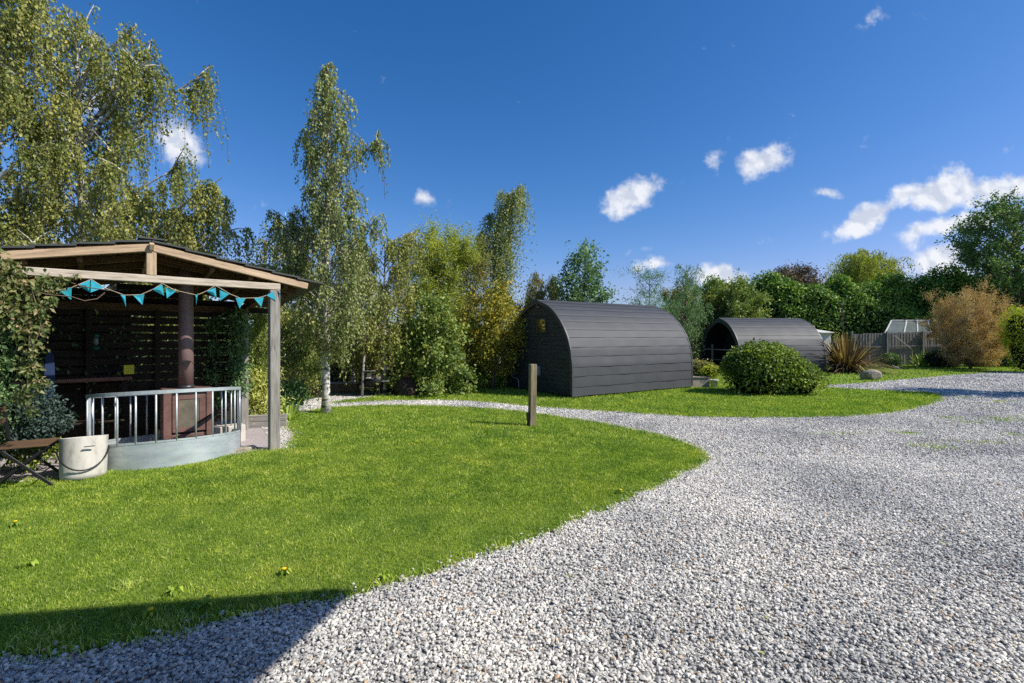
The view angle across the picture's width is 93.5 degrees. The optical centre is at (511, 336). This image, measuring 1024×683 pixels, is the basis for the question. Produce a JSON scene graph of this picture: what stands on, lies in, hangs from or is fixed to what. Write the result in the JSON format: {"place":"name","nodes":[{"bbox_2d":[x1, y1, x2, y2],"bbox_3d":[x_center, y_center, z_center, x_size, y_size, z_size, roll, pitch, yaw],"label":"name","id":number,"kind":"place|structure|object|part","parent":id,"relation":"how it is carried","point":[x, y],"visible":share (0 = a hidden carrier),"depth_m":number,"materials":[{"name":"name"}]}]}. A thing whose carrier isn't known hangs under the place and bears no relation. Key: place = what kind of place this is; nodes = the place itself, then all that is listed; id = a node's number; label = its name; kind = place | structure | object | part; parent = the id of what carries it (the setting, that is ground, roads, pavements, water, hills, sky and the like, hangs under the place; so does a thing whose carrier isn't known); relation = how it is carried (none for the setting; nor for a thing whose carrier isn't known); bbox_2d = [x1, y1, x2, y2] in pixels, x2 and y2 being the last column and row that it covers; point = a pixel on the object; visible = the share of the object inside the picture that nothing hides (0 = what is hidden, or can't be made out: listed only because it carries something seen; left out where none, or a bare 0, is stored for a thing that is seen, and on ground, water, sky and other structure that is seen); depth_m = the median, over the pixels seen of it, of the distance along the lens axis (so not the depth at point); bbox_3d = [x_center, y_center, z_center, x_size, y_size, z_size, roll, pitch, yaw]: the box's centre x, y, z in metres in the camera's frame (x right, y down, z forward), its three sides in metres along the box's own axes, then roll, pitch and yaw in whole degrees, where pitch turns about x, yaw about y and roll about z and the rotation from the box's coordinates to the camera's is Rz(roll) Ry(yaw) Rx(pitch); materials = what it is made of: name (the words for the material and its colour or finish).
{"place":"outdoors","nodes":[
{"label":"outdoors","id":0,"kind":"place"},
{"bbox_2d":[0,420,267,482],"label":"shelter floor","id":1,"kind":"structure","parent":0,"point":[258,437],"depth_m":6.13,"materials":[{"name":"grey concrete"}]},
{"bbox_2d":[0,426,61,472],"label":"variegated ivy","id":2,"kind":"object","parent":1,"relation":"on","point":[49,452],"visible":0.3,"depth_m":5.60,"materials":[{"name":"green plant"}]},
{"bbox_2d":[0,379,76,455],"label":"blue green ivy","id":3,"kind":"object","parent":1,"relation":"on","point":[48,407],"visible":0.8,"depth_m":5.50,"materials":[{"name":"plant"}]},
{"bbox_2d":[12,375,131,455],"bbox_3d":[-6.042,1.087,6.657,1.230,1.025,0.300,0,0,-41],"label":"plank counter","id":4,"kind":"object","parent":1,"relation":"on","point":[124,417],"visible":0.46,"depth_m":6.81,"materials":[{"name":"brown wood"}]},
{"bbox_2d":[150,437,162,440],"bbox_3d":[-4.767,1.500,6.682,0.400,0.200,0.200,0,0,-40],"label":"concrete block","id":5,"kind":"object","parent":1,"relation":"on","point":[158,438],"depth_m":6.57,"materials":[{"name":"grey concrete"}]},
{"bbox_2d":[0,236,323,450],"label":"garden shelter","id":6,"kind":"object","parent":1,"relation":"on","point":[150,260],"visible":0.56,"depth_m":6.90,"materials":[{"name":"brown wood"}]},
{"bbox_2d":[1,309,53,418],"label":"trailing vine","id":7,"kind":"object","parent":6,"relation":"hanging from","point":[22,329],"visible":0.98,"depth_m":4.89,"materials":[{"name":"green plant"}]},
{"bbox_2d":[0,291,62,456],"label":"ivy","id":8,"kind":"object","parent":6,"relation":"attached to","point":[6,361],"visible":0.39,"depth_m":5.81,"materials":[{"name":"green plant"}]},
{"bbox_2d":[44,350,54,397],"bbox_3d":[-5.860,0.467,6.100,0.095,0.600,0.150,0,0,-41],"label":"blue board","id":9,"kind":"object","parent":6,"relation":"attached to","point":[49,372],"visible":0.61,"depth_m":6.10,"materials":[{"name":"paint"}]},
{"bbox_2d":[0,248,109,347],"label":"virginia creeper","id":10,"kind":"object","parent":6,"relation":"attached to","point":[11,274],"visible":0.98,"depth_m":4.93,"materials":[{"name":"green plant"}]},
{"bbox_2d":[90,328,100,349],"bbox_3d":[-5.839,0.029,6.752,0.110,0.303,0.107,0,0,0],"label":"lantern","id":11,"kind":"object","parent":6,"relation":"hanging from","point":[95,340],"visible":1,"depth_m":6.73,"materials":[{"name":"black glass"}]},
{"bbox_2d":[5,295,202,434],"bbox_3d":[-6.045,0.391,7.271,2.612,2.298,0.939,0,0,-37],"label":"ivy","id":12,"kind":"object","parent":6,"relation":"attached to","point":[104,348],"visible":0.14,"depth_m":7.00,"materials":[{"name":"green plant"}]},
{"bbox_2d":[124,365,133,373],"bbox_3d":[-5.468,0.470,6.871,0.115,0.130,0.008,0,0,-41],"label":"notice","id":13,"kind":"object","parent":6,"relation":"attached to","point":[128,369],"visible":1,"depth_m":6.87,"materials":[{"name":"yellow paper"}]},
{"bbox_2d":[31,279,280,307],"bbox_3d":[-4.261,-0.510,5.920,2.661,0.320,0.069,0,0,-40],"label":"bunting","id":14,"kind":"object","parent":6,"relation":"hanging from","point":[140,297],"visible":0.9,"depth_m":5.88,"materials":[{"name":"teal fabric"}]},
{"bbox_2d":[196,305,254,409],"bbox_3d":[-4.664,0.328,7.848,0.830,1.751,0.825,0,0,-33],"label":"ivy","id":15,"kind":"object","parent":6,"relation":"attached to","point":[239,368],"visible":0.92,"depth_m":7.83,"materials":[{"name":"green plant"}]},
{"bbox_2d":[85,387,241,470],"bbox_3d":[-4.640,1.122,6.520,1.710,0.956,1.710,0,0,0],"label":"fire guard ring","id":16,"kind":"object","parent":1,"relation":"on","point":[143,452],"visible":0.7,"depth_m":5.90,"materials":[{"name":"metal"}]},
{"bbox_2d":[160,268,217,439],"bbox_3d":[-4.532,0.300,6.754,0.616,2.600,0.521,0,0,-41],"label":"stove","id":17,"kind":"object","parent":1,"relation":"on","point":[186,414],"visible":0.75,"depth_m":6.67,"materials":[{"name":"black metal"}]},
{"bbox_3d":[-4.370,1.050,6.646,0.523,0.500,0.078,0,0,-33],"label":"door","id":18,"kind":"part","parent":17,"relation":"part of","materials":[{"name":"brown glass"}]},
{"bbox_2d":[214,423,244,440],"bbox_3d":[-4.294,1.470,7.283,0.420,0.260,0.220,0,0,-43],"label":"concrete block","id":19,"kind":"object","parent":1,"relation":"on","point":[218,429],"depth_m":7.21,"materials":[{"name":"white concrete"}]},
{"bbox_2d":[236,445,256,451],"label":"brick block","id":20,"kind":"structure","parent":1,"relation":"on","point":[246,448],"depth_m":6.74,"materials":[{"name":"stone"}]},
{"bbox_2d":[248,414,286,427],"bbox_3d":[-4.319,1.482,8.450,0.666,0.225,0.060,0,0,-17],"label":"sleeper bed","id":21,"kind":"object","parent":1,"relation":"on","point":[260,421],"visible":0.56,"depth_m":8.40,"materials":[{"name":"grey wood"}]},
{"bbox_2d":[248,359,295,423],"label":"golden bamboo","id":22,"kind":"object","parent":1,"relation":"on","point":[256,403],"visible":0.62,"depth_m":8.61,"materials":[{"name":"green plant"}]},
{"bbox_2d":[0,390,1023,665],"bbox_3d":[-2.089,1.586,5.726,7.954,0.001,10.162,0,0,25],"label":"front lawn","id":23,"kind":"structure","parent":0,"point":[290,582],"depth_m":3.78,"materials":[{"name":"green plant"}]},
{"bbox_2d":[10,520,22,526],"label":"dandelion","id":24,"kind":"object","parent":23,"relation":"on","point":[15,522],"visible":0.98,"depth_m":4.01,"materials":[{"name":"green plant"}]},
{"bbox_2d":[0,403,59,486],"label":"folding chair","id":25,"kind":"object","parent":23,"relation":"on","point":[24,445],"visible":0.91,"depth_m":5.12,"materials":[{"name":"brown wood"}]},
{"bbox_2d":[19,557,42,567],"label":"lawn weed","id":26,"kind":"object","parent":23,"relation":"on","point":[33,561],"visible":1,"depth_m":3.32,"materials":[{"name":"green plant"}]},
{"bbox_2d":[56,434,108,480],"bbox_3d":[-4.865,1.371,5.469,0.476,0.514,0.491,0,0,0],"label":"cream tub","id":27,"kind":"object","parent":23,"relation":"on","point":[83,457],"visible":0.98,"depth_m":5.32,"materials":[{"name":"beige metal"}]},
{"bbox_2d":[142,606,156,619],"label":"dandelion","id":28,"kind":"object","parent":23,"relation":"on","point":[149,611],"visible":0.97,"depth_m":2.71,"materials":[{"name":"green plant"}]},
{"bbox_2d":[164,584,183,596],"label":"lawn weed","id":29,"kind":"object","parent":23,"relation":"on","point":[173,590],"visible":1,"depth_m":2.96,"materials":[{"name":"green plant"}]},
{"bbox_2d":[192,594,216,609],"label":"lawn weed","id":30,"kind":"object","parent":23,"relation":"on","point":[206,600],"visible":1,"depth_m":2.83,"materials":[{"name":"green plant"}]},
{"bbox_2d":[279,567,291,574],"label":"dandelion","id":31,"kind":"object","parent":23,"relation":"on","point":[284,569],"visible":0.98,"depth_m":3.19,"materials":[{"name":"green plant"}]},
{"bbox_2d":[265,391,307,419],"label":"fern","id":32,"kind":"object","parent":23,"relation":"on","point":[291,411],"visible":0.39,"depth_m":9.17,"materials":[{"name":"green plant"}]},
{"bbox_2d":[257,62,393,412],"bbox_3d":[-3.793,-2.067,10.135,2.912,7.336,1.860,0,0,25],"label":"silver birch","id":33,"kind":"object","parent":23,"relation":"on","point":[296,239],"visible":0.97,"depth_m":9.79,"materials":[{"name":"green plant"}]},
{"bbox_2d":[376,570,391,579],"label":"lawn weed","id":34,"kind":"object","parent":23,"relation":"on","point":[382,574],"visible":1,"depth_m":3.14,"materials":[{"name":"green plant"}]},
{"bbox_2d":[526,364,536,425],"bbox_3d":[0.344,1.050,8.568,0.175,1.120,0.114,0,0,-20],"label":"lawn post","id":35,"kind":"object","parent":23,"relation":"on","point":[532,398],"visible":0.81,"depth_m":8.53,"materials":[{"name":"brown wood"}]},
{"bbox_2d":[0,372,1023,682],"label":"gravel drive","id":36,"kind":"structure","parent":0,"point":[438,668],"depth_m":2.65,"materials":[{"name":"grey gravel"}]},
{"bbox_2d":[0,0,76,245],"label":"weeping birch","id":37,"kind":"object","parent":36,"relation":"on","point":[14,100],"visible":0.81,"depth_m":9.17,"materials":[{"name":"green plant"}]},
{"bbox_2d":[0,3,260,362],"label":"weeping birch","id":38,"kind":"object","parent":36,"relation":"on","point":[109,173],"visible":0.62,"depth_m":10.05,"materials":[{"name":"green plant"}]},
{"bbox_2d":[234,306,287,410],"bbox_3d":[-4.651,0.394,8.860,1.097,2.412,1.124,0,0,0],"label":"bamboo","id":39,"kind":"object","parent":36,"relation":"on","point":[260,327],"visible":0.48,"depth_m":8.80,"materials":[{"name":"green plant"}]},
{"bbox_2d":[243,212,332,401],"bbox_3d":[-5.574,-0.278,12.045,2.197,5.652,2.399,0,0,-30],"label":"silver birch","id":40,"kind":"object","parent":36,"relation":"on","point":[273,257],"visible":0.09,"depth_m":11.72,"materials":[{"name":"green plant"}]},
{"bbox_2d":[286,403,299,413],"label":"plant","id":41,"kind":"object","parent":36,"relation":"on","point":[295,405],"visible":0.43,"depth_m":9.82,"materials":[{"name":"plant"}]},
{"bbox_2d":[280,377,313,406],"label":"bush","id":42,"kind":"object","parent":36,"relation":"on","point":[289,390],"visible":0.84,"depth_m":9.80,"materials":[{"name":"green plant"}]},
{"bbox_2d":[280,308,321,404],"bbox_3d":[-4.950,0.422,11.191,1.309,2.357,1.374,0,0,-27],"label":"elder","id":43,"kind":"object","parent":36,"relation":"on","point":[302,362],"visible":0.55,"depth_m":10.91,"materials":[{"name":"green plant"}]},
{"bbox_2d":[361,355,375,396],"bbox_3d":[-3.797,1.025,12.703,0.385,1.153,0.125,0,0,0],"label":"bird table","id":44,"kind":"object","parent":36,"relation":"on","point":[362,380],"visible":0.95,"depth_m":12.67,"materials":[{"name":"grey wood"}]},
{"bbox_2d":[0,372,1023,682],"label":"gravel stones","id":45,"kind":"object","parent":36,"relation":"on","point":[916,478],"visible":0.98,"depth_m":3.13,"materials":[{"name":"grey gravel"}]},
{"bbox_2d":[530,405,1013,654],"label":"fallen leaves","id":46,"kind":"object","parent":36,"relation":"on","point":[793,496],"visible":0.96,"depth_m":4.15,"materials":[{"name":"brown plant"}]},
{"bbox_2d":[995,303,1023,372],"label":"golden conifer","id":47,"kind":"object","parent":36,"relation":"on","point":[1013,334],"visible":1,"depth_m":21.29,"materials":[{"name":"green plant"}]},
{"bbox_2d":[0,0,1023,328],"label":"sky","id":48,"kind":"structure","parent":0,"point":[721,137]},
{"bbox_2d":[229,375,824,403],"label":"ground","id":49,"kind":"structure","parent":0,"point":[369,392],"depth_m":13.54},
{"bbox_2d":[303,383,317,395],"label":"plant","id":50,"kind":"object","parent":49,"relation":"on","point":[315,390],"visible":0.09,"depth_m":13.00,"materials":[{"name":"green plant"}]},
{"bbox_2d":[285,334,368,385],"bbox_3d":[-6.795,0.510,17.758,2.529,2.170,3.900,0,0,28],"label":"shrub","id":51,"kind":"object","parent":49,"relation":"on","point":[317,376],"depth_m":15.98,"materials":[{"name":"plant"}]},
{"bbox_2d":[321,344,361,381],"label":"yew bush","id":52,"kind":"object","parent":49,"relation":"on","point":[332,377],"visible":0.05,"depth_m":15.18,"materials":[{"name":"green plant"}]},
{"bbox_2d":[330,382,359,391],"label":"wall","id":53,"kind":"structure","parent":49,"relation":"on","point":[342,387],"depth_m":14.00,"materials":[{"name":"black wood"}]},
{"bbox_2d":[321,256,401,389],"bbox_3d":[-4.606,-0.454,14.447,2.073,5.027,2.120,0,0,27],"label":"silver birch","id":54,"kind":"object","parent":49,"relation":"on","point":[347,370],"visible":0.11,"depth_m":14.25,"materials":[{"name":"green plant"}]},
{"bbox_2d":[366,321,422,373],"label":"yew bush","id":55,"kind":"object","parent":49,"relation":"on","point":[394,343],"visible":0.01,"depth_m":16.07,"materials":[{"name":"green plant"}]},
{"bbox_2d":[131,299,728,381],"bbox_3d":[-1.683,-0.360,20.905,30.465,4.046,3.875,0,0,-20],"label":"mixed hedge","id":56,"kind":"object","parent":49,"relation":"on","point":[695,349],"visible":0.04,"depth_m":24.38,"materials":[{"name":"green plant"}]},
{"bbox_2d":[400,210,493,372],"bbox_3d":[-2.389,-1.297,16.205,3.709,5.797,3.364,0,0,0],"label":"willow","id":57,"kind":"object","parent":49,"relation":"on","point":[446,272],"visible":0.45,"depth_m":15.62,"materials":[{"name":"green plant"}]},
{"bbox_2d":[440,226,505,361],"bbox_3d":[-1.461,-1.149,16.964,2.988,5.498,2.721,0,0,43],"label":"willow","id":58,"kind":"object","parent":49,"relation":"on","point":[479,268],"visible":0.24,"depth_m":16.89,"materials":[{"name":"green plant"}]},
{"bbox_2d":[469,183,537,372],"bbox_3d":[-0.367,-2.081,18.155,2.706,7.368,1.906,0,0,16],"label":"pendulous birch","id":59,"kind":"object","parent":49,"relation":"on","point":[504,240],"visible":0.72,"depth_m":17.85,"materials":[{"name":"green plant"}]},
{"bbox_2d":[511,272,566,323],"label":"willow","id":60,"kind":"object","parent":49,"relation":"on","point":[530,294],"visible":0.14,"depth_m":18.28,"materials":[{"name":"green plant"}]},
{"bbox_2d":[542,237,621,302],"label":"alder","id":61,"kind":"object","parent":49,"relation":"on","point":[578,294],"visible":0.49,"depth_m":17.31,"materials":[{"name":"green plant"}]},
{"bbox_2d":[609,257,684,312],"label":"ash tree","id":62,"kind":"object","parent":49,"relation":"on","point":[649,293],"visible":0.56,"depth_m":20.93,"materials":[{"name":"green plant"}]},
{"bbox_2d":[763,259,829,286],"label":"copper tree","id":63,"kind":"object","parent":49,"relation":"on","point":[799,273],"visible":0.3,"depth_m":32.32,"materials":[{"name":"purple plant"}]},
{"bbox_2d":[817,329,833,355],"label":"white shed","id":64,"kind":"structure","parent":49,"relation":"on","point":[825,335],"depth_m":28.00,"materials":[{"name":"paint"}]},
{"bbox_2d":[700,260,1023,347],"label":"laurel hedge","id":65,"kind":"object","parent":49,"relation":"on","point":[872,306],"visible":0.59,"depth_m":30.65,"materials":[{"name":"green plant"}]},
{"bbox_2d":[820,247,922,306],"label":"golden willow","id":66,"kind":"object","parent":49,"relation":"on","point":[861,266],"visible":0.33,"depth_m":33.22,"materials":[{"name":"green plant"}]},
{"bbox_2d":[933,184,1023,321],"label":"oak","id":67,"kind":"object","parent":49,"relation":"on","point":[992,263],"visible":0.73,"depth_m":29.02,"materials":[{"name":"green plant"}]},
{"bbox_2d":[333,381,941,417],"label":"island lawn","id":68,"kind":"structure","parent":0,"point":[495,397],"depth_m":12.14,"materials":[{"name":"green plant"}]},
{"bbox_2d":[361,374,389,395],"bbox_3d":[-3.656,1.307,12.866,0.720,0.594,0.408,0,0,0],"label":"barbecue","id":69,"kind":"object","parent":68,"relation":"on","point":[373,380],"visible":0.83,"depth_m":12.77,"materials":[{"name":"black metal"}]},
{"bbox_2d":[330,228,427,394],"bbox_3d":[-3.612,-0.389,13.405,2.722,5.404,2.291,0,0,0],"label":"silver birch","id":70,"kind":"object","parent":68,"relation":"on","point":[397,281],"visible":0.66,"depth_m":13.08,"materials":[{"name":"green plant"}]},
{"bbox_2d":[373,368,402,393],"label":"leafy shrub","id":71,"kind":"object","parent":68,"relation":"on","point":[388,385],"visible":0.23,"depth_m":13.37,"materials":[{"name":"green plant"}]},
{"bbox_2d":[394,373,420,395],"bbox_3d":[-2.829,1.290,13.098,0.720,0.620,0.716,0,0,0],"label":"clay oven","id":72,"kind":"object","parent":68,"relation":"on","point":[405,385],"visible":0.84,"depth_m":12.83,"materials":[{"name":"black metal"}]},
{"bbox_3d":[-2.879,1.480,12.750,0.220,0.200,0.020,0,0,0],"label":"door","id":73,"kind":"part","parent":72,"relation":"part of","materials":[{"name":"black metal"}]},
{"bbox_2d":[360,279,487,396],"bbox_3d":[-2.310,0.028,13.537,3.261,3.235,2.405,0,0,36],"label":"hazel","id":74,"kind":"object","parent":68,"relation":"on","point":[431,364],"visible":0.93,"depth_m":13.07,"materials":[{"name":"green plant"}]},
{"bbox_2d":[446,359,486,385],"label":"leafy shrub","id":75,"kind":"object","parent":68,"relation":"on","point":[477,370],"visible":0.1,"depth_m":15.01,"materials":[{"name":"green plant"}]},
{"bbox_2d":[465,366,496,388],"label":"day lily","id":76,"kind":"object","parent":68,"relation":"on","point":[480,380],"visible":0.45,"depth_m":14.72,"materials":[{"name":"green plant"}]},
{"bbox_2d":[446,269,527,387],"bbox_3d":[-0.701,-0.199,14.565,2.866,3.598,2.698,0,0,-44],"label":"yellowing cherry","id":77,"kind":"object","parent":68,"relation":"on","point":[497,318],"visible":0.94,"depth_m":14.25,"materials":[{"name":"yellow plant"}]},
{"bbox_2d":[490,357,494,389],"bbox_3d":[-0.575,1.100,14.397,0.144,1.004,0.129,0,0,23],"label":"tree stump","id":78,"kind":"object","parent":68,"relation":"on","point":[492,385],"visible":0.58,"depth_m":14.35,"materials":[{"name":"wood"}]},
{"bbox_2d":[473,360,514,388],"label":"day lily","id":79,"kind":"object","parent":68,"relation":"on","point":[501,383],"visible":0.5,"depth_m":14.93,"materials":[{"name":"green plant"}]},
{"bbox_2d":[507,299,692,397],"bbox_3d":[2.706,0.270,14.901,4.890,2.650,3.148,0,0,-33],"label":"camping pod","id":80,"kind":"object","parent":68,"relation":"on","point":[577,349],"visible":0.94,"depth_m":13.56,"materials":[{"name":"grey wood"}]},
{"bbox_2d":[536,318,546,332],"bbox_3d":[0.831,-0.310,13.498,0.050,0.430,0.450,0,0,-33],"label":"window","id":81,"kind":"structure","parent":80,"relation":"in","point":[541,323],"depth_m":13.48,"materials":[{"name":"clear glass"}]},
{"bbox_2d":[690,376,709,387],"bbox_3d":[5.864,1.425,15.175,0.630,0.350,0.390,0,0,0],"label":"planter box","id":82,"kind":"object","parent":68,"relation":"on","point":[700,381],"depth_m":15.00,"materials":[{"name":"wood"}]},
{"bbox_2d":[696,364,722,378],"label":"golden flower plant","id":83,"kind":"object","parent":82,"relation":"on","point":[711,372],"visible":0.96,"depth_m":15.05,"materials":[{"name":"plant"}]},
{"bbox_2d":[710,379,718,387],"bbox_3d":[6.261,1.465,14.900,0.252,0.270,0.252,0,0,0],"label":"plant pot","id":84,"kind":"object","parent":68,"relation":"on","point":[714,383],"visible":0.91,"depth_m":14.82,"materials":[{"name":"white paint"}]},
{"bbox_2d":[718,337,831,395],"bbox_3d":[7.209,0.834,13.501,2.842,1.657,2.050,0,0,0],"label":"round bush","id":85,"kind":"object","parent":68,"relation":"on","point":[762,367],"visible":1,"depth_m":12.96,"materials":[{"name":"green plant"}]},
{"bbox_2d":[711,363,1023,384],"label":"lawn","id":86,"kind":"structure","parent":0,"point":[853,382],"depth_m":20.16,"materials":[{"name":"green plant"}]},
{"bbox_2d":[652,280,721,347],"bbox_3d":[9.731,-0.542,26.504,3.800,5.397,3.414,0,0,0],"label":"olive shrub","id":87,"kind":"object","parent":86,"relation":"on","point":[673,292],"visible":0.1,"depth_m":25.92,"materials":[{"name":"green plant"}]},
{"bbox_2d":[662,264,713,354],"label":"ash tree","id":88,"kind":"object","parent":86,"relation":"on","point":[686,311],"visible":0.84,"depth_m":21.80,"materials":[{"name":"green plant"}]},
{"bbox_2d":[693,358,718,375],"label":"leafy shrub","id":89,"kind":"object","parent":86,"relation":"on","point":[698,364],"visible":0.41,"depth_m":18.15,"materials":[{"name":"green plant"}]},
{"bbox_2d":[697,268,774,324],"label":"field maple","id":90,"kind":"object","parent":86,"relation":"on","point":[740,305],"visible":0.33,"depth_m":25.41,"materials":[{"name":"green plant"}]},
{"bbox_2d":[700,317,825,371],"bbox_3d":[11.542,0.360,22.393,4.300,2.470,2.978,0,0,-11],"label":"camping pod","id":91,"kind":"object","parent":86,"relation":"on","point":[800,335],"visible":0.62,"depth_m":21.54,"materials":[{"name":"grey wood"}]},
{"bbox_2d":[816,332,908,374],"bbox_3d":[15.078,0.633,21.672,5.977,1.914,5.991,0,0,0],"label":"bronze phormium","id":92,"kind":"object","parent":86,"relation":"on","point":[847,356],"visible":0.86,"depth_m":21.16,"materials":[{"name":"plant"}]},
{"bbox_2d":[840,301,845,338],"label":"flower stalk","id":93,"kind":"object","parent":92,"relation":"attached to","point":[842,319],"visible":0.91,"depth_m":21.79,"materials":[{"name":"plant"}]},
{"bbox_2d":[859,369,881,379],"bbox_3d":[13.138,1.406,17.641,0.587,0.427,0.427,0,0,0],"label":"boulder","id":94,"kind":"object","parent":86,"relation":"on","point":[870,374],"visible":0.85,"depth_m":17.47,"materials":[{"name":"stone"}]},
{"bbox_2d":[878,352,902,365],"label":"leafy shrub","id":95,"kind":"object","parent":86,"relation":"on","point":[896,361],"visible":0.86,"depth_m":25.42,"materials":[{"name":"green plant"}]},
{"bbox_2d":[865,320,931,359],"bbox_3d":[22.897,0.307,28.378,3.452,2.586,2.043,0,0,0],"label":"greenhouse","id":96,"kind":"object","parent":86,"relation":"on","point":[895,326],"visible":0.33,"depth_m":27.98,"materials":[{"name":"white glass"}]},
{"bbox_2d":[851,331,946,364],"bbox_3d":[21.569,0.648,26.654,5.207,1.904,0.142,0,0,7],"label":"board fence","id":97,"kind":"object","parent":86,"relation":"on","point":[886,341],"visible":0.46,"depth_m":26.68,"materials":[{"name":"grey wood"}]},
{"bbox_2d":[903,350,943,366],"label":"day lily","id":98,"kind":"object","parent":86,"relation":"on","point":[920,360],"visible":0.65,"depth_m":25.32,"materials":[{"name":"green plant"}]},
{"bbox_2d":[922,349,961,367],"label":"leafy shrub","id":99,"kind":"object","parent":86,"relation":"on","point":[930,358],"visible":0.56,"depth_m":24.71,"materials":[{"name":"green plant"}]},
{"bbox_2d":[914,274,1021,368],"bbox_3d":[22.484,-0.690,23.732,4.625,4.581,3.680,0,0,0],"label":"rust shrub","id":100,"kind":"object","parent":86,"relation":"on","point":[965,352],"visible":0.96,"depth_m":23.25,"materials":[{"name":"brown plant"}]},
{"bbox_2d":[959,336,1015,366],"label":"leafy shrub","id":101,"kind":"object","parent":86,"relation":"on","point":[1005,364],"visible":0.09,"depth_m":24.79,"materials":[{"name":"green plant"}]}
]}

